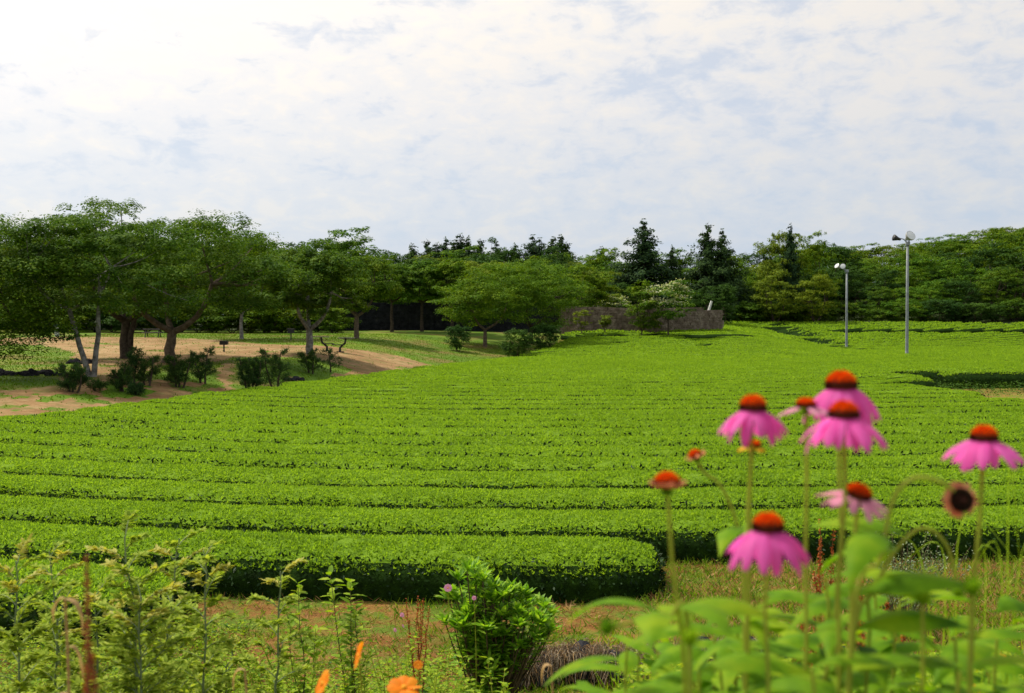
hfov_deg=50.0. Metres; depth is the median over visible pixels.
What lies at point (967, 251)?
broadleaf tree
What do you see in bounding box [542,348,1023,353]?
tea hedge row
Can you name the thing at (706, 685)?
leafy coneflower shoot
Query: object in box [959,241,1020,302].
broadleaf tree
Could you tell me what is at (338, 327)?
understory bush
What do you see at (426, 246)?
conifer tree
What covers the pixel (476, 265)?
broadleaf tree
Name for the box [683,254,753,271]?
broadleaf tree
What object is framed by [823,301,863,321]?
understory bush
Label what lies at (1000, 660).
leafy coneflower shoot
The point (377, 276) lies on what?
broadleaf tree
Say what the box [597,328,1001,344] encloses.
tea hedge row
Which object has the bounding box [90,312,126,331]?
understory bush
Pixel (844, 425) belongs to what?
coneflower
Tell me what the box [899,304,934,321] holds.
understory bush
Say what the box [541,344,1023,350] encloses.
tea hedge row
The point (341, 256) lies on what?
broadleaf tree
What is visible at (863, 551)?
coneflower
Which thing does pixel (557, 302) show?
spreading tree
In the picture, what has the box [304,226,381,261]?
broadleaf tree
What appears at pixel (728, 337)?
tea hedge row
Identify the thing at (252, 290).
broadleaf tree
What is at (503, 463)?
tea hedge row
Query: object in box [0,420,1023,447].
tea hedge row
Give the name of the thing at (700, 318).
stone wall
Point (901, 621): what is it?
budding coneflower
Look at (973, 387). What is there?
clearing weeds
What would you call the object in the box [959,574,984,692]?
budding coneflower
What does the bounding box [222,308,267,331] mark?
understory bush
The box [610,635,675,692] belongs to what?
leafy coneflower shoot
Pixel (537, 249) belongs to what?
conifer tree
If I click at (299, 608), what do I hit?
leafy weed
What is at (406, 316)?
wall
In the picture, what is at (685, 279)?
broadleaf tree
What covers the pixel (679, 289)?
flowering tree
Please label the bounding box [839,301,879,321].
understory bush
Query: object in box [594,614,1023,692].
bank weeds
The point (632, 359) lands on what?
tea hedge row
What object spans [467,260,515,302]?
broadleaf tree
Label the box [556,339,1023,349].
tea hedge row
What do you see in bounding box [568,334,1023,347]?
tea hedge row
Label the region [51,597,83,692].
withered stalk
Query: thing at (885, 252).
broadleaf tree
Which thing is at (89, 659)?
dock plant
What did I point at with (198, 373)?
pine bush
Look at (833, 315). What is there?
understory bush
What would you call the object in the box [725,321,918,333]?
tea hedge row
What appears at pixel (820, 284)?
broadleaf tree
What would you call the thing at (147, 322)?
understory bush
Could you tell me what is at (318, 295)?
evergreen tree
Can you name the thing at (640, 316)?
young tree
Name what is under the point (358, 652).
orange flower
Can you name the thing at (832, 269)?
evergreen tree
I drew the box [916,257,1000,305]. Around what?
broadleaf tree
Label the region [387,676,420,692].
orange flower
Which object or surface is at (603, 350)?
tea hedge row
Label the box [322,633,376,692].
leafy weed
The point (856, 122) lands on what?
sky
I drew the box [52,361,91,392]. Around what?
pine bush
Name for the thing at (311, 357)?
pine bush
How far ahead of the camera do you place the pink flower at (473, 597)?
7.23 m
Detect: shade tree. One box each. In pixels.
[0,211,99,362]
[0,213,210,376]
[19,196,254,358]
[188,228,287,338]
[245,239,372,353]
[313,248,405,338]
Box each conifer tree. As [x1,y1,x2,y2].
[405,243,418,259]
[417,240,440,260]
[428,242,443,259]
[432,236,462,261]
[449,233,470,258]
[460,235,482,257]
[469,239,492,256]
[486,241,509,268]
[505,242,523,261]
[516,234,550,263]
[524,237,554,262]
[545,236,556,255]
[550,234,579,266]
[564,242,582,260]
[594,218,697,308]
[595,246,611,270]
[650,244,693,307]
[666,223,763,320]
[687,228,765,320]
[769,224,818,321]
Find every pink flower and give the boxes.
[394,628,397,677]
[444,584,451,691]
[472,596,475,642]
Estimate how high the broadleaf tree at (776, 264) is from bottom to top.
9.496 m
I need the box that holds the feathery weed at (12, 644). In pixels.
[0,533,82,692]
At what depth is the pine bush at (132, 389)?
42.97 m
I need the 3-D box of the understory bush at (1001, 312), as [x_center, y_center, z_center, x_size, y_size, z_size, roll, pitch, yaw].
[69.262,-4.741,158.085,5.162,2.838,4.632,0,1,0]
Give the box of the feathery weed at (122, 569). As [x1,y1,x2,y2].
[70,509,198,692]
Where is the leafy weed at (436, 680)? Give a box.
[409,660,471,692]
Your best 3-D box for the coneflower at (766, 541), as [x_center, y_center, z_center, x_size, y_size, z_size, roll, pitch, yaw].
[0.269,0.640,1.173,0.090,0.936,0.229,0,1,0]
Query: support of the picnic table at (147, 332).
on the lawn at (492, 337)
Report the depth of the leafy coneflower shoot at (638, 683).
2.05 m
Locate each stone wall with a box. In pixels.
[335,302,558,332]
[559,306,723,333]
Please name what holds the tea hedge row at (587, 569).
on the ground at (398, 622)
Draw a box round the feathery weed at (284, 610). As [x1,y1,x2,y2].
[228,557,315,692]
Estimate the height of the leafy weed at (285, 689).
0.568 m
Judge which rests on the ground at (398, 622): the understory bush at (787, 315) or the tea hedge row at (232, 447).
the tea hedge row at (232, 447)
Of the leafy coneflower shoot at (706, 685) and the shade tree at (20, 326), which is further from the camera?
the shade tree at (20, 326)
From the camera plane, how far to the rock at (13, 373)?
48.34 m
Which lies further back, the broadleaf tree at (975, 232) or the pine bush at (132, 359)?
the broadleaf tree at (975, 232)
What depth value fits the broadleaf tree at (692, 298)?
150.58 m
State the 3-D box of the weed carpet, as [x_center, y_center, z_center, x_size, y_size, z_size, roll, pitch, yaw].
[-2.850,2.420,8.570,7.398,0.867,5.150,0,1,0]
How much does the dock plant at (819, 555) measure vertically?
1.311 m
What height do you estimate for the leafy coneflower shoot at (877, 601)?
0.737 m
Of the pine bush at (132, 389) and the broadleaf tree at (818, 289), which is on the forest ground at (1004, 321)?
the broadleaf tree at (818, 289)
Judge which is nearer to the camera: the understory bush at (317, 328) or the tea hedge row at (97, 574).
the tea hedge row at (97, 574)
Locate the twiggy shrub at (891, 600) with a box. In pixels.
[865,526,974,636]
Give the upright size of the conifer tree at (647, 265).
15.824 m
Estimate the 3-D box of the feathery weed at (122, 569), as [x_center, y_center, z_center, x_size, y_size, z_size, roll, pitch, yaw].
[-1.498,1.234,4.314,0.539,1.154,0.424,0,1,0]
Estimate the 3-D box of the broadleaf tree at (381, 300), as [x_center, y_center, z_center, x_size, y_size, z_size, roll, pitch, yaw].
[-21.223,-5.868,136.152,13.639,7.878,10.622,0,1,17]
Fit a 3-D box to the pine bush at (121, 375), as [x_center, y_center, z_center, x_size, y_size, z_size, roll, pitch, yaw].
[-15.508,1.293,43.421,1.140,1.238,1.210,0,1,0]
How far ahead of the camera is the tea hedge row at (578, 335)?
117.37 m
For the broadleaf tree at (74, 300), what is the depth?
125.55 m
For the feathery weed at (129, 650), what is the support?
on the ground at (398, 622)
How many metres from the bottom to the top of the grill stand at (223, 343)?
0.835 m
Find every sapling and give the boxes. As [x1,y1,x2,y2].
[572,309,593,333]
[599,315,612,332]
[651,317,662,332]
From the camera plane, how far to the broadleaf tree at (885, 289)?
164.24 m
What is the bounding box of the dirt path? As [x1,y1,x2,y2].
[0,337,427,415]
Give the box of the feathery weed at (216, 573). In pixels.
[155,539,247,692]
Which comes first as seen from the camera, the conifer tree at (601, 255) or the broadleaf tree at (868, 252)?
the conifer tree at (601, 255)
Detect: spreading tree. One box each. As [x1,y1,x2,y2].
[81,209,315,362]
[356,254,432,331]
[390,259,456,331]
[417,258,484,332]
[431,263,550,346]
[471,257,596,343]
[561,264,619,306]
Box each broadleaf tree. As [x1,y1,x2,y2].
[8,233,90,292]
[50,255,111,329]
[173,261,239,330]
[238,269,272,329]
[247,241,313,319]
[273,241,312,321]
[300,251,349,325]
[301,277,364,325]
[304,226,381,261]
[318,276,388,302]
[352,255,394,301]
[357,273,390,302]
[374,249,407,288]
[375,265,459,302]
[387,252,441,288]
[401,281,439,302]
[406,255,447,264]
[428,245,489,263]
[453,261,491,294]
[458,254,503,269]
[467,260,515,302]
[475,282,558,302]
[522,252,577,269]
[523,261,593,319]
[536,261,601,276]
[562,263,600,303]
[566,255,623,291]
[567,270,628,306]
[573,247,628,270]
[583,263,624,296]
[622,293,661,307]
[653,247,695,278]
[658,269,690,292]
[680,267,695,284]
[681,290,710,307]
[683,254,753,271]
[730,258,764,302]
[734,248,780,276]
[739,275,778,310]
[748,275,801,321]
[749,262,781,293]
[751,230,810,308]
[755,250,821,280]
[791,273,838,321]
[794,230,842,310]
[803,283,842,317]
[812,242,867,306]
[817,247,866,293]
[820,257,880,301]
[837,252,879,285]
[844,242,887,270]
[852,258,905,299]
[854,262,920,309]
[856,286,904,313]
[863,250,911,281]
[869,245,904,264]
[874,250,944,298]
[880,252,943,305]
[884,266,947,306]
[889,279,962,314]
[892,244,935,282]
[899,243,938,264]
[904,240,961,279]
[909,239,987,280]
[914,233,960,270]
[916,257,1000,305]
[920,251,975,299]
[928,233,982,275]
[952,236,984,254]
[952,239,1023,295]
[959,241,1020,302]
[963,227,1023,271]
[970,228,1009,264]
[970,266,1023,312]
[977,226,1023,257]
[984,231,1023,289]
[987,228,1023,269]
[1009,242,1023,276]
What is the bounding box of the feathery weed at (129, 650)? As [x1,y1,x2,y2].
[57,576,196,692]
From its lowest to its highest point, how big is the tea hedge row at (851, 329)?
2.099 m
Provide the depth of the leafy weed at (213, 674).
5.94 m
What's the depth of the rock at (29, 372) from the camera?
48.12 m
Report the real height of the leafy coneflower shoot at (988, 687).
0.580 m
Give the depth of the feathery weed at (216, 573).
4.63 m
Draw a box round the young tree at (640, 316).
[623,280,659,334]
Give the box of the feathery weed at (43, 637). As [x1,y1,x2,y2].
[8,578,111,692]
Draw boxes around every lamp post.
[834,263,848,346]
[892,231,914,353]
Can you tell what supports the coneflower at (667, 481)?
on the ground at (398, 622)
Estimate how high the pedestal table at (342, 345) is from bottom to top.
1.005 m
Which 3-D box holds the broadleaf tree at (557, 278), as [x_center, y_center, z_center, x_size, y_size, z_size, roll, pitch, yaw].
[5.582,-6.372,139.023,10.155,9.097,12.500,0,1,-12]
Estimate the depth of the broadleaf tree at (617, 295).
145.58 m
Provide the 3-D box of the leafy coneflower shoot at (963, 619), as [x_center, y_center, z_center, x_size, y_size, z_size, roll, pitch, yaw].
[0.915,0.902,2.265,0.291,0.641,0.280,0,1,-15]
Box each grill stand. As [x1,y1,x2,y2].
[219,341,227,351]
[287,329,293,339]
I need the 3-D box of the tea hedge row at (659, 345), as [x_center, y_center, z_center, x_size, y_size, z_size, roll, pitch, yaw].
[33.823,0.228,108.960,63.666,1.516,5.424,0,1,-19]
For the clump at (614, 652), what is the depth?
8.90 m
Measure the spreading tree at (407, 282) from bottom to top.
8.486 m
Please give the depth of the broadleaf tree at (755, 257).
193.37 m
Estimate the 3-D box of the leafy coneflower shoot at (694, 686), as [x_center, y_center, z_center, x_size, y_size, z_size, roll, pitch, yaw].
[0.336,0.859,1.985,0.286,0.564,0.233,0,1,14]
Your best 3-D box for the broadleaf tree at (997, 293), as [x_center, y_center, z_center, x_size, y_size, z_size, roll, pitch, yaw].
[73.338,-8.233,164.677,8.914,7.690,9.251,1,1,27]
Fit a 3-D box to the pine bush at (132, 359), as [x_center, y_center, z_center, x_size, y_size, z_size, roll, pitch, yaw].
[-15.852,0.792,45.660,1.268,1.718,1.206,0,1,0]
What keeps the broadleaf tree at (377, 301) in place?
on the forest ground at (1004, 321)
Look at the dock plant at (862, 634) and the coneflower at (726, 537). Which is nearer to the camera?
the coneflower at (726, 537)
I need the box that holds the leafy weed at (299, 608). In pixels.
[280,577,329,692]
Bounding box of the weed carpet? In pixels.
[0,609,536,692]
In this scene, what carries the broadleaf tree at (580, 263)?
on the forest ground at (1004, 321)
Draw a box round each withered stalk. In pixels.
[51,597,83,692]
[233,668,246,692]
[541,663,553,692]
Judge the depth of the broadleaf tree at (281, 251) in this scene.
133.87 m
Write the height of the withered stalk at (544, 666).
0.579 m
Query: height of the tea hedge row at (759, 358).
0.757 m
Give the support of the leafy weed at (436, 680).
on the ground at (398, 622)
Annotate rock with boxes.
[0,371,9,375]
[7,371,17,375]
[20,368,36,375]
[39,369,53,373]
[44,372,55,375]
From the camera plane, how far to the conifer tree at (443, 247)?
202.00 m
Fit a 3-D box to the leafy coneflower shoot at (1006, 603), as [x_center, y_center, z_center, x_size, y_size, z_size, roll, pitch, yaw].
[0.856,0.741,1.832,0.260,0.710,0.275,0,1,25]
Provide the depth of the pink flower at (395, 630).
7.24 m
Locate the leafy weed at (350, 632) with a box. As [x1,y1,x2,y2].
[318,565,369,692]
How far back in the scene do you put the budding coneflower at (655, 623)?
1.17 m
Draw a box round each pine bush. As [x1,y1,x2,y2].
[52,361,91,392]
[85,378,110,390]
[104,365,133,391]
[116,346,145,381]
[125,380,145,395]
[132,355,164,385]
[160,351,196,387]
[186,344,216,383]
[235,356,267,387]
[257,347,292,386]
[297,347,322,373]
[315,348,342,371]
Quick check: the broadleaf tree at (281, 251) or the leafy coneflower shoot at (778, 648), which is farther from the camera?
the broadleaf tree at (281, 251)
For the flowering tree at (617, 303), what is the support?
on the ground at (398, 622)
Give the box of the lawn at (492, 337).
[0,330,560,415]
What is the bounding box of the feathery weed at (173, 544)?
[131,526,210,692]
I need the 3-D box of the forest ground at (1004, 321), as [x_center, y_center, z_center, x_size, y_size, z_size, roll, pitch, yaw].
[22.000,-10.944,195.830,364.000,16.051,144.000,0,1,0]
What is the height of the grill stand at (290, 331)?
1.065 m
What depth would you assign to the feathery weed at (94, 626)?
4.62 m
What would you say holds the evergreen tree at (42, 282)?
on the lawn at (492, 337)
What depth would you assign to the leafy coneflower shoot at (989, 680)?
2.07 m
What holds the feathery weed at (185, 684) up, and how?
on the ground at (398, 622)
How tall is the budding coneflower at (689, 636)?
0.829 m
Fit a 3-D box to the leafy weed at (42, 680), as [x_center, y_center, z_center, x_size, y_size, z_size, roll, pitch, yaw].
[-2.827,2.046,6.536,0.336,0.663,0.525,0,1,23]
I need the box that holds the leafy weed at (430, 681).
[421,655,491,692]
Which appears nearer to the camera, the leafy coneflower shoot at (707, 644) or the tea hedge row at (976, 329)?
the leafy coneflower shoot at (707, 644)
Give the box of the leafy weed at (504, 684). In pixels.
[454,656,513,692]
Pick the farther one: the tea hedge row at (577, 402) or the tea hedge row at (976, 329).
the tea hedge row at (976, 329)
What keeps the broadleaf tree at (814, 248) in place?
on the forest ground at (1004, 321)
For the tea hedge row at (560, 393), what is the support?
on the ground at (398, 622)
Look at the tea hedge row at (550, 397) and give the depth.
39.03 m
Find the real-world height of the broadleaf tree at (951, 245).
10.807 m
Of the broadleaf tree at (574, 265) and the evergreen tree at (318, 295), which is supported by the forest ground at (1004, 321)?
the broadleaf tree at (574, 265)
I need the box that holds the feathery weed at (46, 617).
[8,538,113,692]
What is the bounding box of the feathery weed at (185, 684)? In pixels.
[138,586,227,692]
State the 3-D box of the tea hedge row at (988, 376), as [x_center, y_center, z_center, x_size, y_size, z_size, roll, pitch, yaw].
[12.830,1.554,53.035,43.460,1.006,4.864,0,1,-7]
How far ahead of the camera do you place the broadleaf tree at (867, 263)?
200.10 m
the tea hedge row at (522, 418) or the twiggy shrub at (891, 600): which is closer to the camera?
the twiggy shrub at (891, 600)
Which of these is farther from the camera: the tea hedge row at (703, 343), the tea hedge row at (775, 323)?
the tea hedge row at (775, 323)
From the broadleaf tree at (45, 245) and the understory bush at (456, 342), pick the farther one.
the broadleaf tree at (45, 245)
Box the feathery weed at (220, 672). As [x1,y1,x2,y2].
[197,635,249,692]
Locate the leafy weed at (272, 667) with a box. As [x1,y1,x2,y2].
[253,631,337,692]
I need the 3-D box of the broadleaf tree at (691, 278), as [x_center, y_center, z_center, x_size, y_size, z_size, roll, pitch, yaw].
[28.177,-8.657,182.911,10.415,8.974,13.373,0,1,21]
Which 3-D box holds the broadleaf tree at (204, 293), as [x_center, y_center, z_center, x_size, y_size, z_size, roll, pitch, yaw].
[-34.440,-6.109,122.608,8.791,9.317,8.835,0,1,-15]
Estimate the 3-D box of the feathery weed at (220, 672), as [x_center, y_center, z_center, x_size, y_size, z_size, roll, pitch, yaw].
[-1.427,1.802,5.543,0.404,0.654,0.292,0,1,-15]
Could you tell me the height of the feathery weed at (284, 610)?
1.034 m
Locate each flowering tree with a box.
[592,295,632,307]
[638,278,699,334]
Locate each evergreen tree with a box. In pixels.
[7,242,93,310]
[49,214,97,248]
[298,271,340,330]
[480,237,527,273]
[540,244,573,289]
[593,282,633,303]
[688,280,738,323]
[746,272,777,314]
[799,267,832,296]
[808,261,870,309]
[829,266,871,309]
[860,268,909,309]
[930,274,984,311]
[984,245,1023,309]
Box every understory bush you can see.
[0,301,46,332]
[5,302,52,331]
[28,300,65,330]
[50,303,110,332]
[65,304,113,331]
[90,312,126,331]
[101,310,153,330]
[127,316,156,331]
[145,311,182,332]
[159,302,209,331]
[176,311,217,332]
[191,306,238,332]
[207,307,253,332]
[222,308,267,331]
[234,305,295,332]
[254,307,305,332]
[286,312,313,331]
[297,310,339,331]
[311,306,361,332]
[444,324,471,350]
[498,328,533,356]
[528,322,561,349]
[718,308,743,320]
[730,301,768,321]
[747,300,789,322]
[765,307,802,321]
[786,303,828,321]
[806,306,841,321]
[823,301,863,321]
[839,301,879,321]
[859,307,896,322]
[875,298,931,321]
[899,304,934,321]
[916,298,964,322]
[936,303,971,321]
[956,302,997,322]
[979,304,1011,321]
[995,298,1023,320]
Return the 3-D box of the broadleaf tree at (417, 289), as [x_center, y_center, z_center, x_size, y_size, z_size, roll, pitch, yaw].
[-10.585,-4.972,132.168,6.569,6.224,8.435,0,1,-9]
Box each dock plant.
[81,554,99,692]
[405,595,430,692]
[792,612,813,665]
[811,519,836,652]
[856,581,880,649]
[884,601,897,641]
[890,635,905,677]
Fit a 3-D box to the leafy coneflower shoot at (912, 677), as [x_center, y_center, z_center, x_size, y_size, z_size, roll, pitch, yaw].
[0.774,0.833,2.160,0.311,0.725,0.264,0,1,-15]
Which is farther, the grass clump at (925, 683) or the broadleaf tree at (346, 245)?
the broadleaf tree at (346, 245)
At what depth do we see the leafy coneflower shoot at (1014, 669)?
1.82 m
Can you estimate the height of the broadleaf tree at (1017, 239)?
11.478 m
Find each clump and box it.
[467,637,607,691]
[590,633,764,688]
[888,536,958,687]
[900,516,1023,683]
[960,466,1023,683]
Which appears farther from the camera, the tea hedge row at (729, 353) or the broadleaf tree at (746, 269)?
the broadleaf tree at (746, 269)
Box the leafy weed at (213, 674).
[186,656,229,686]
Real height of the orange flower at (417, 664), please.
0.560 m
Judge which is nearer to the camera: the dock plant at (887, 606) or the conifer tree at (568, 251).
the dock plant at (887, 606)
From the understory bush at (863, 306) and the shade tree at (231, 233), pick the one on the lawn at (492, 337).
the shade tree at (231, 233)
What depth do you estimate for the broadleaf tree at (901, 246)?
216.17 m
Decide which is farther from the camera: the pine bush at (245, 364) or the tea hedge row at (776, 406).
the pine bush at (245, 364)
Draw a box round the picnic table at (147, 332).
[142,329,163,337]
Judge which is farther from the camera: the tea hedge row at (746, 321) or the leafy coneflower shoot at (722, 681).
the tea hedge row at (746, 321)
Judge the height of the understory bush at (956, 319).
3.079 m
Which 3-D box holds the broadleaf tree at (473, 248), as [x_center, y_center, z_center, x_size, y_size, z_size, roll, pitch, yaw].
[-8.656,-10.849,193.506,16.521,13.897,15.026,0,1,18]
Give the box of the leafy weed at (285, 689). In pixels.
[217,654,292,692]
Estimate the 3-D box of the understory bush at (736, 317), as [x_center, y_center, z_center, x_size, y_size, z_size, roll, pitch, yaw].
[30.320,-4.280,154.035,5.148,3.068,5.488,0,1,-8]
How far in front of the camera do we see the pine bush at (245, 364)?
49.28 m
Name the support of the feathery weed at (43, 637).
on the ground at (398, 622)
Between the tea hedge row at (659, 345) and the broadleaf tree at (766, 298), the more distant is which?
the broadleaf tree at (766, 298)
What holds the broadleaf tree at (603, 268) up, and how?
on the forest ground at (1004, 321)
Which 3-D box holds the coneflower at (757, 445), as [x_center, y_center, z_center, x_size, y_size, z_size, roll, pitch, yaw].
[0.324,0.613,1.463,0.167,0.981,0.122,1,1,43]
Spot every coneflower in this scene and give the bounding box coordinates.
[566,597,779,692]
[648,471,686,692]
[676,625,702,692]
[684,449,786,689]
[718,393,788,691]
[725,511,810,692]
[738,440,765,689]
[778,397,827,671]
[799,399,887,692]
[800,518,976,692]
[802,369,880,673]
[815,482,886,692]
[845,475,981,692]
[909,591,934,692]
[941,424,1023,680]
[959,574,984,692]
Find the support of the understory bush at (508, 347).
on the lawn at (492, 337)
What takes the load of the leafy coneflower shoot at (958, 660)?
on the ground at (398, 622)
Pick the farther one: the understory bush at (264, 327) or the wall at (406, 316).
the wall at (406, 316)
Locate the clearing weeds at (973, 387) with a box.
[934,380,1023,397]
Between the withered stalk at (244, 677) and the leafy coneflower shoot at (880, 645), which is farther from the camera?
the withered stalk at (244, 677)
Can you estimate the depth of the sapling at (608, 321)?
115.89 m
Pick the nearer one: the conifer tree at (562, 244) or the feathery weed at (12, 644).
the feathery weed at (12, 644)
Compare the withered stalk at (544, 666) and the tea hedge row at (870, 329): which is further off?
the tea hedge row at (870, 329)
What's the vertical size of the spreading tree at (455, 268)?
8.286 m
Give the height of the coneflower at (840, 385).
1.076 m
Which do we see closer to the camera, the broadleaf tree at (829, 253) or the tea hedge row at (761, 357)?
the tea hedge row at (761, 357)
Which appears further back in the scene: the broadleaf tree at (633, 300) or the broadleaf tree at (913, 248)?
the broadleaf tree at (913, 248)
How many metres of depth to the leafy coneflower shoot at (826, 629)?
1.35 m
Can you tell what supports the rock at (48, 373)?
on the lawn at (492, 337)
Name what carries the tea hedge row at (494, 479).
on the ground at (398, 622)
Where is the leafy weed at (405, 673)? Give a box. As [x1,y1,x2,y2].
[367,631,422,692]
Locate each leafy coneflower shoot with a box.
[543,631,678,692]
[558,638,680,684]
[576,681,593,692]
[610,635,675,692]
[614,681,733,690]
[626,651,809,692]
[630,614,856,692]
[645,620,803,687]
[647,625,777,692]
[649,670,771,691]
[656,589,842,692]
[686,660,695,688]
[692,657,709,670]
[701,662,712,672]
[701,680,719,691]
[721,569,937,692]
[738,587,962,692]
[744,654,931,692]
[760,604,886,676]
[769,613,915,692]
[777,583,976,692]
[792,654,912,692]
[809,571,943,689]
[814,594,968,692]
[814,676,863,692]
[844,639,892,692]
[847,590,980,692]
[856,629,942,692]
[902,628,1023,685]
[904,676,965,692]
[913,615,1000,655]
[924,655,1023,692]
[924,681,997,692]
[925,639,1018,691]
[932,624,1023,692]
[941,673,966,684]
[964,631,1023,683]
[974,595,1023,691]
[974,617,1023,675]
[1008,682,1023,692]
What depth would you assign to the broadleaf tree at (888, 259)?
193.05 m
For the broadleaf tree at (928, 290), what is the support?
on the forest ground at (1004, 321)
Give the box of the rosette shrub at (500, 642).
[431,555,562,692]
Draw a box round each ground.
[0,318,1023,692]
[11,282,1023,329]
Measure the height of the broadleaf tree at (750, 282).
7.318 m
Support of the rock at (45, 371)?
on the ground at (398, 622)
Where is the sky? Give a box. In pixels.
[0,0,1023,284]
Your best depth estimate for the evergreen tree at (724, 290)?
144.34 m
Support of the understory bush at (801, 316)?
on the forest ground at (1004, 321)
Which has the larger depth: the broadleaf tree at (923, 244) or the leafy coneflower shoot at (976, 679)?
the broadleaf tree at (923, 244)
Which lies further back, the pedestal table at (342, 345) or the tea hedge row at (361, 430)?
the pedestal table at (342, 345)
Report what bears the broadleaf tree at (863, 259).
on the forest ground at (1004, 321)
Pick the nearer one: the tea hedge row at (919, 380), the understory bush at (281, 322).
the tea hedge row at (919, 380)
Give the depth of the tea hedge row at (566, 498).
16.68 m
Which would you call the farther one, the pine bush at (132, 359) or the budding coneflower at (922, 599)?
the pine bush at (132, 359)
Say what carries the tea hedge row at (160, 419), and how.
on the ground at (398, 622)
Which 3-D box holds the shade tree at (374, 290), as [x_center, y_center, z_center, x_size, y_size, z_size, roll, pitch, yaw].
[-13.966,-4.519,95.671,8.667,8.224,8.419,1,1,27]
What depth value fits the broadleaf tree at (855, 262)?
194.57 m
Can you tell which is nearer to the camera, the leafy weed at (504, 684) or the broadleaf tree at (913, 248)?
the leafy weed at (504, 684)
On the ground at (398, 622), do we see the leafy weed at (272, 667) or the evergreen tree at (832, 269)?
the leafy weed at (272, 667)
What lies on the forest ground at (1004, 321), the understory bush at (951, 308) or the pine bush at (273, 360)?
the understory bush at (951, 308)
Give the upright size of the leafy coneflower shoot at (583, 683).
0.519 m
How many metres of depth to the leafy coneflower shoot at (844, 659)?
1.16 m
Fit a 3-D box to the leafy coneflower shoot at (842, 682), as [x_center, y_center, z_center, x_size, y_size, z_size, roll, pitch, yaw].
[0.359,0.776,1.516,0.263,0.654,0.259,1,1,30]
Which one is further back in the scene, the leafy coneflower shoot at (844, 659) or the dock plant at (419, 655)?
the dock plant at (419, 655)
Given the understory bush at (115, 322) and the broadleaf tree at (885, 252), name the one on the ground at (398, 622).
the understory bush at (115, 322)
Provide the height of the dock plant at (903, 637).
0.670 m
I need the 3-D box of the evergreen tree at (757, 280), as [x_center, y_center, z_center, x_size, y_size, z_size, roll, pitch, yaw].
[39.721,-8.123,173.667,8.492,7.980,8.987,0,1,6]
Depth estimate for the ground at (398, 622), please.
11.22 m
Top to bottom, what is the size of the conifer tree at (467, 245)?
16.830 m
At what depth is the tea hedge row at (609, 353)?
92.09 m
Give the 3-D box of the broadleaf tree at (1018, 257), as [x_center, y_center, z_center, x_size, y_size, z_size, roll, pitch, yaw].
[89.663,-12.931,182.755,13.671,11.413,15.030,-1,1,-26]
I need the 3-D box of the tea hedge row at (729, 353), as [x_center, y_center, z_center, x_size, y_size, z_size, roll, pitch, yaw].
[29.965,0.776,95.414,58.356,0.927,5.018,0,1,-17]
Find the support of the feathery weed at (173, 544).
on the ground at (398, 622)
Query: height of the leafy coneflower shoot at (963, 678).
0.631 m
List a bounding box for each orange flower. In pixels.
[315,670,329,692]
[354,642,362,692]
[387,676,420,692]
[413,660,422,692]
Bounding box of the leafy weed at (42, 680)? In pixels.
[0,628,83,688]
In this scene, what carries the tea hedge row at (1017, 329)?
on the ground at (398, 622)
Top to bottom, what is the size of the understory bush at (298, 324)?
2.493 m
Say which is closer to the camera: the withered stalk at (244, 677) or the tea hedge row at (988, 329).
the withered stalk at (244, 677)
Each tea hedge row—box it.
[0,414,1023,438]
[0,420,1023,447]
[0,431,1023,457]
[0,442,1023,472]
[0,456,1023,490]
[0,473,1023,513]
[0,492,1023,562]
[0,517,666,602]
[0,555,199,643]
[32,410,1023,429]
[71,406,1023,422]
[106,402,1023,416]
[138,398,1023,410]
[164,394,1023,405]
[193,391,987,401]
[224,388,985,397]
[244,385,951,393]
[277,376,937,386]
[329,368,1023,388]
[344,366,1023,380]
[467,357,1023,361]
[475,356,1023,360]
[484,355,1021,360]
[488,354,1023,359]
[496,353,1023,358]
[500,352,1021,357]
[520,350,1022,355]
[531,347,1021,353]
[532,351,1023,355]
[536,345,1023,351]
[540,352,1023,356]
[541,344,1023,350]
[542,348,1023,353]
[548,342,1023,349]
[551,341,1023,349]
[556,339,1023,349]
[559,337,1023,349]
[560,331,1023,347]
[563,336,1023,348]
[565,328,1022,343]
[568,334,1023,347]
[584,326,1023,343]
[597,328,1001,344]
[659,332,1023,346]
[724,321,864,330]
[724,321,891,332]
[725,321,792,325]
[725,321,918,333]
[725,321,961,336]
[726,320,764,322]
[726,321,832,325]
[726,321,941,335]
[726,321,1023,340]
[727,322,1001,336]
[727,324,1023,343]
[728,321,982,336]
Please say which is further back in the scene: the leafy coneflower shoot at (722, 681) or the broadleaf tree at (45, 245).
the broadleaf tree at (45, 245)
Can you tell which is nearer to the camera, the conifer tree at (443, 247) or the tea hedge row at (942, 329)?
the tea hedge row at (942, 329)
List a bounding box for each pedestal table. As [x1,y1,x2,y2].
[313,336,333,349]
[332,337,354,351]
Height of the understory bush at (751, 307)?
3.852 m
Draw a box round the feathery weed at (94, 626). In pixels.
[45,573,149,692]
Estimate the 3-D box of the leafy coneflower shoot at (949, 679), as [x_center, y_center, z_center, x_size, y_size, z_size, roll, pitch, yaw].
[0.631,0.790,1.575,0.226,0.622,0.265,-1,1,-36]
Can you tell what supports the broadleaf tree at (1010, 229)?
on the forest ground at (1004, 321)

